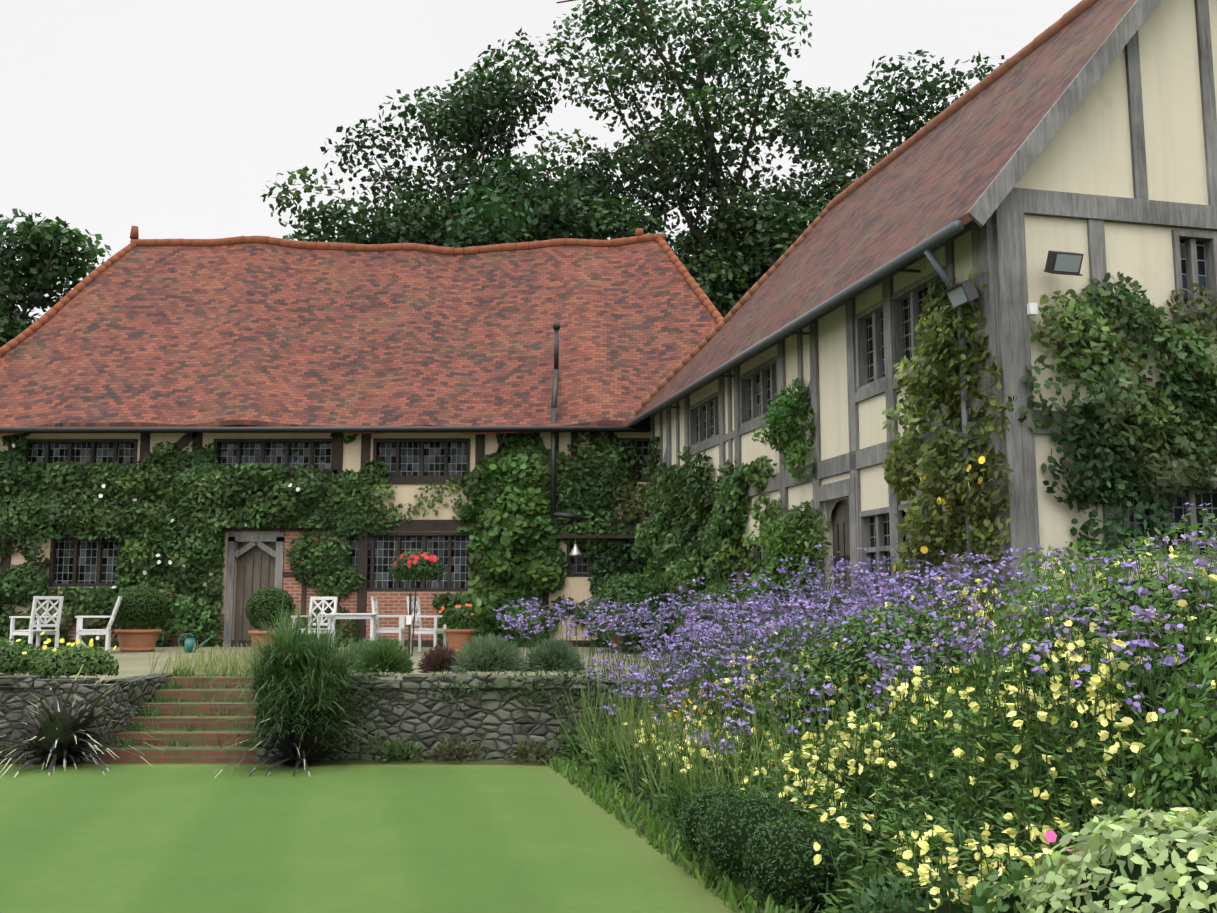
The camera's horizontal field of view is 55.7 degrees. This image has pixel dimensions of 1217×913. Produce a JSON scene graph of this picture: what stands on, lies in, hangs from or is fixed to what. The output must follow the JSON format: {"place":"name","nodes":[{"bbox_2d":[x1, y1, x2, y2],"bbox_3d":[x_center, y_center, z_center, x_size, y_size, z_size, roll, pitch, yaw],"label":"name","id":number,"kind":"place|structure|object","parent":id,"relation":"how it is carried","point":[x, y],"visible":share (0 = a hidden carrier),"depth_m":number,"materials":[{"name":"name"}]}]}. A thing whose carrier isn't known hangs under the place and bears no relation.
{"place":"outdoors","nodes":[
{"label":"outdoors","id":0,"kind":"place"},
{"bbox_2d":[0,431,649,646],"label":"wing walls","id":1,"kind":"structure","parent":0,"point":[357,452],"depth_m":24.94,"materials":[{"name":"beige paint"}]},
{"bbox_2d":[234,542,275,639],"bbox_3d":[-7.624,2.974,24.918,0.890,2.250,0.012,0,-7,1],"label":"wing door","id":2,"kind":"structure","parent":1,"relation":"in","point":[255,569],"depth_m":24.96,"materials":[{"name":"brown wood"}]},
{"bbox_2d":[0,426,650,431],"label":"wing gutter","id":3,"kind":"object","parent":1,"relation":"attached to","point":[344,429],"visible":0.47,"depth_m":24.72,"materials":[{"name":"black metal"}]},
{"bbox_2d":[28,442,649,587],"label":"windows","id":4,"kind":"structure","parent":1,"relation":"in","point":[385,546],"depth_m":25.19,"materials":[{"name":"black glass"}]},
{"bbox_2d":[0,241,716,435],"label":"wing roof","id":5,"kind":"structure","parent":1,"relation":"on","point":[247,334],"depth_m":27.07,"materials":[{"name":"red tile"}]},
{"bbox_2d":[0,226,722,357],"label":"roof ridge tiles","id":6,"kind":"object","parent":5,"relation":"on","point":[638,237],"visible":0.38,"depth_m":29.74,"materials":[{"name":"tile"}]},
{"bbox_2d":[494,322,582,645],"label":"wing pipes","id":7,"kind":"object","parent":1,"relation":"attached to","point":[556,329],"visible":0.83,"depth_m":24.85,"materials":[{"name":"black metal"}]},
{"bbox_2d":[557,535,634,538],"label":"wooden beam","id":8,"kind":"structure","parent":1,"relation":"attached to","point":[595,536],"depth_m":24.58,"materials":[{"name":"brown wood"}]},
{"bbox_2d":[569,539,581,555],"bbox_3d":[-0.704,1.934,24.631,0.280,0.360,0.280,0,-7,1],"label":"hanging bell","id":9,"kind":"object","parent":8,"relation":"hanging from","point":[575,551],"visible":1,"depth_m":24.56,"materials":[{"name":"silver metal"}]},
{"bbox_2d":[0,647,740,680],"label":"terrace paving","id":10,"kind":"structure","parent":0,"point":[132,664],"depth_m":18.38,"materials":[{"name":"beige stone"}]},
{"bbox_2d":[9,596,63,649],"bbox_3d":[-10.436,3.074,20.988,0.632,1.050,0.620,-3,-8,25],"label":"garden chair","id":11,"kind":"object","parent":10,"relation":"on","point":[30,632],"visible":0.96,"depth_m":20.88,"materials":[{"name":"white wood"}]},
{"bbox_2d":[75,596,121,653],"bbox_3d":[-9.480,3.127,21.400,0.740,1.050,0.620,3,-8,-19],"label":"garden chair","id":12,"kind":"object","parent":10,"relation":"on","point":[80,631],"visible":1,"depth_m":21.16,"materials":[{"name":"white wood"}]},
{"bbox_2d":[114,629,161,651],"bbox_3d":[-9.081,3.550,22.226,0.847,0.420,0.860,0,-7,1],"label":"topiary pot","id":13,"kind":"object","parent":10,"relation":"on","point":[137,640],"visible":1,"depth_m":21.94,"materials":[{"name":"ceramic"}]},
{"bbox_2d":[178,633,213,652],"bbox_3d":[-7.787,3.517,21.730,0.643,0.360,0.216,1,-7,-10],"label":"watering can","id":14,"kind":"object","parent":10,"relation":"on","point":[189,644],"visible":0.83,"depth_m":21.64,"materials":[{"name":"teal metal"}]},
{"bbox_2d":[248,630,289,649],"bbox_3d":[-6.531,3.556,22.194,0.808,0.400,0.820,0,-7,1],"label":"topiary pot","id":15,"kind":"object","parent":10,"relation":"on","point":[255,633],"visible":0.33,"depth_m":21.88,"materials":[{"name":"ceramic"}]},
{"bbox_2d":[292,597,337,649],"bbox_3d":[-5.629,3.208,22.037,0.620,1.050,0.632,-3,-8,21],"label":"garden chair","id":16,"kind":"object","parent":10,"relation":"on","point":[324,601],"visible":0.69,"depth_m":22.27,"materials":[{"name":"white wood"}]},
{"bbox_2d":[325,613,378,649],"bbox_3d":[-5.031,3.443,22.593,0.940,0.725,0.950,1,-7,-7],"label":"garden table","id":17,"kind":"object","parent":10,"relation":"on","point":[370,616],"visible":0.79,"depth_m":22.21,"materials":[{"name":"white wood"}]},
{"bbox_2d":[371,597,405,647],"bbox_3d":[-4.336,3.294,22.705,0.632,1.050,0.620,1,-7,-4],"label":"garden chair","id":18,"kind":"object","parent":10,"relation":"on","point":[400,630],"visible":0.85,"depth_m":22.44,"materials":[{"name":"white wood"}]},
{"bbox_2d":[406,579,416,654],"bbox_3d":[-3.478,2.837,20.321,0.170,1.351,0.055,0,-7,1],"label":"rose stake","id":19,"kind":"object","parent":10,"relation":"on","point":[408,619],"visible":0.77,"depth_m":20.30,"materials":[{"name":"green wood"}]},
{"bbox_2d":[406,596,446,652],"bbox_3d":[-3.445,3.191,21.903,0.632,1.050,0.620,-1,-7,11],"label":"garden chair","id":20,"kind":"object","parent":10,"relation":"on","point":[435,631],"visible":0.62,"depth_m":21.93,"materials":[{"name":"white wood"}]},
{"bbox_2d":[443,629,474,652],"bbox_3d":[-2.743,3.398,21.161,0.571,0.450,0.580,0,-7,1],"label":"terracotta pot","id":21,"kind":"object","parent":10,"relation":"on","point":[456,638],"visible":0.79,"depth_m":20.96,"materials":[{"name":"ceramic"}]},
{"bbox_2d":[0,550,925,762],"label":"terrace plants","id":22,"kind":"object","parent":10,"relation":"on","point":[39,663],"visible":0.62,"depth_m":13.71,"materials":[{"name":"green plant"}]},
{"bbox_2d":[0,267,1216,655],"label":"climbing plants","id":23,"kind":"object","parent":10,"relation":"on","point":[514,519],"visible":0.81,"depth_m":22.23,"materials":[{"name":"green plant"}]},
{"bbox_2d":[0,318,984,653],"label":"flowers","id":24,"kind":"object","parent":23,"relation":"on","point":[922,550],"visible":0.58,"depth_m":20.00,"materials":[{"name":"white plant"}]},
{"bbox_2d":[611,631,628,650],"bbox_3d":[0.225,3.500,22.624,0.492,0.620,0.500,0,-7,1],"label":"topiary pot","id":25,"kind":"object","parent":10,"relation":"on","point":[614,640],"visible":0.17,"depth_m":22.46,"materials":[{"name":"ceramic"}]},
{"bbox_2d":[650,0,1216,651],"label":"wing walls","id":26,"kind":"structure","parent":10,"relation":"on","point":[1110,166],"depth_m":12.48,"materials":[{"name":"beige paint"}]},
{"bbox_2d":[628,220,975,618],"bbox_3d":[2.204,0.798,17.944,0.505,4.795,13.400,2,-7,-13],"label":"gutter and downpipe","id":27,"kind":"object","parent":26,"relation":"attached to","point":[929,243],"visible":0.58,"depth_m":13.38,"materials":[{"name":"grey metal"}]},
{"bbox_2d":[832,500,850,602],"bbox_3d":[3.193,1.722,15.342,0.015,2.300,0.950,2,-7,-13],"label":"wing door","id":28,"kind":"structure","parent":26,"relation":"in","point":[840,527],"depth_m":15.61,"materials":[{"name":"wood"}]},
{"bbox_2d":[635,0,1135,417],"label":"wing roof","id":29,"kind":"structure","parent":26,"relation":"on","point":[943,174],"depth_m":15.67,"materials":[{"name":"red tile"}]},
{"bbox_2d":[631,0,1098,415],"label":"roof ridge tiles","id":30,"kind":"object","parent":29,"relation":"on","point":[1063,21],"visible":0.44,"depth_m":19.73,"materials":[{"name":"tile"}]},
{"bbox_2d":[697,240,1216,591],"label":"wing glass","id":31,"kind":"object","parent":26,"relation":"in","point":[1178,508],"depth_m":12.62,"materials":[{"name":"black glass"}]},
{"bbox_2d":[942,278,980,308],"bbox_3d":[3.709,-1.691,11.991,0.342,0.249,0.340,2,-7,-13],"label":"floodlight","id":32,"kind":"object","parent":26,"relation":"attached to","point":[962,293],"visible":1,"depth_m":11.87,"materials":[{"name":"grey metal"}]},
{"bbox_2d":[1027,303,1037,315],"bbox_3d":[4.346,-1.512,11.819,0.090,0.120,0.060,2,-7,-13],"label":"security sensor","id":33,"kind":"object","parent":26,"relation":"attached to","point":[1032,309],"visible":1,"depth_m":11.79,"materials":[{"name":"white plastic"}]},
{"bbox_2d":[1044,251,1083,275],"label":"floodlight","id":34,"kind":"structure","parent":26,"relation":"attached to","point":[1063,263],"depth_m":11.71,"materials":[{"name":"grey"}]},
{"bbox_2d":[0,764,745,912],"bbox_3d":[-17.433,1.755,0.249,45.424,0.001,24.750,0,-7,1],"label":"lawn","id":35,"kind":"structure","parent":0,"point":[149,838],"depth_m":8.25,"materials":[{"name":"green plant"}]},
{"bbox_2d":[0,759,747,912],"bbox_3d":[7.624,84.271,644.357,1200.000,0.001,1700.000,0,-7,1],"label":"ground","id":36,"kind":"structure","parent":0,"point":[407,762],"depth_m":12.55,"materials":[{"name":"green plant"}]},
{"bbox_2d":[0,208,111,347],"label":"tree","id":37,"kind":"object","parent":36,"relation":"on","point":[29,278],"visible":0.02,"depth_m":46.16,"materials":[{"name":"green plant"}]},
{"bbox_2d":[101,675,257,761],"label":"garden steps","id":38,"kind":"structure","parent":36,"relation":"on","point":[169,724],"depth_m":13.28,"materials":[{"name":"brick"}]},
{"bbox_2d":[0,597,391,777],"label":"ornamental grasses","id":39,"kind":"object","parent":36,"relation":"on","point":[272,668],"visible":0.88,"depth_m":12.37,"materials":[{"name":"green plant"}]},
{"bbox_2d":[0,673,697,761],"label":"terrace wall","id":40,"kind":"structure","parent":36,"relation":"on","point":[494,725],"depth_m":12.85,"materials":[{"name":"stone"}]},
{"bbox_2d":[360,190,472,243],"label":"tree","id":41,"kind":"object","parent":36,"relation":"on","point":[392,216],"depth_m":59.16,"materials":[{"name":"green plant"}]},
{"bbox_2d":[260,28,582,247],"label":"oak tree","id":42,"kind":"object","parent":36,"relation":"on","point":[479,230],"visible":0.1,"depth_m":51.20,"materials":[{"name":"green plant"}]},
{"bbox_2d":[376,180,506,229],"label":"tree","id":43,"kind":"object","parent":36,"relation":"on","point":[423,201],"depth_m":65.37,"materials":[{"name":"green plant"}]},
{"bbox_2d":[423,102,743,247],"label":"oak tree","id":44,"kind":"object","parent":36,"relation":"on","point":[566,211],"visible":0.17,"depth_m":53.80,"materials":[{"name":"green plant"}]},
{"bbox_2d":[665,217,747,301],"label":"tree","id":45,"kind":"object","parent":36,"relation":"on","point":[683,243],"depth_m":61.06,"materials":[{"name":"green plant"}]},
{"bbox_2d":[546,0,896,317],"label":"oak tree","id":46,"kind":"object","parent":36,"relation":"on","point":[738,276],"visible":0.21,"depth_m":53.04,"materials":[{"name":"green plant"}]},
{"bbox_2d":[754,177,840,231],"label":"tree","id":47,"kind":"object","parent":36,"relation":"on","point":[801,192],"depth_m":66.16,"materials":[{"name":"green plant"}]},
{"bbox_2d":[758,50,1004,228],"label":"oak tree","id":48,"kind":"object","parent":36,"relation":"on","point":[831,112],"visible":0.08,"depth_m":54.35,"materials":[{"name":"green plant"}]},
{"bbox_2d":[0,0,1081,322],"label":"sky","id":49,"kind":"structure","parent":0,"point":[167,119],"materials":[{"name":"white"}]},
{"bbox_2d":[574,774,764,912],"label":"lawn edging","id":50,"kind":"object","parent":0,"point":[641,828],"depth_m":8.87,"materials":[{"name":"stone"}]},
{"bbox_2d":[562,745,1168,912],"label":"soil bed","id":51,"kind":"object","parent":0,"point":[880,860],"depth_m":7.00,"materials":[{"name":"soil"}]},
{"bbox_2d":[0,579,1216,912],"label":"shrub","id":52,"kind":"object","parent":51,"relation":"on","point":[50,727],"visible":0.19,"depth_m":6.87,"materials":[{"name":"green plant"}]},
{"bbox_2d":[493,502,1216,912],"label":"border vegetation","id":53,"kind":"object","parent":51,"relation":"on","point":[663,830],"depth_m":8.21,"materials":[{"name":"plant"}]},
{"bbox_2d":[560,509,1216,912],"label":"flower bed plants","id":54,"kind":"object","parent":51,"relation":"on","point":[1128,831],"visible":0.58,"depth_m":6.34,"materials":[{"name":"green plant"}]}
]}

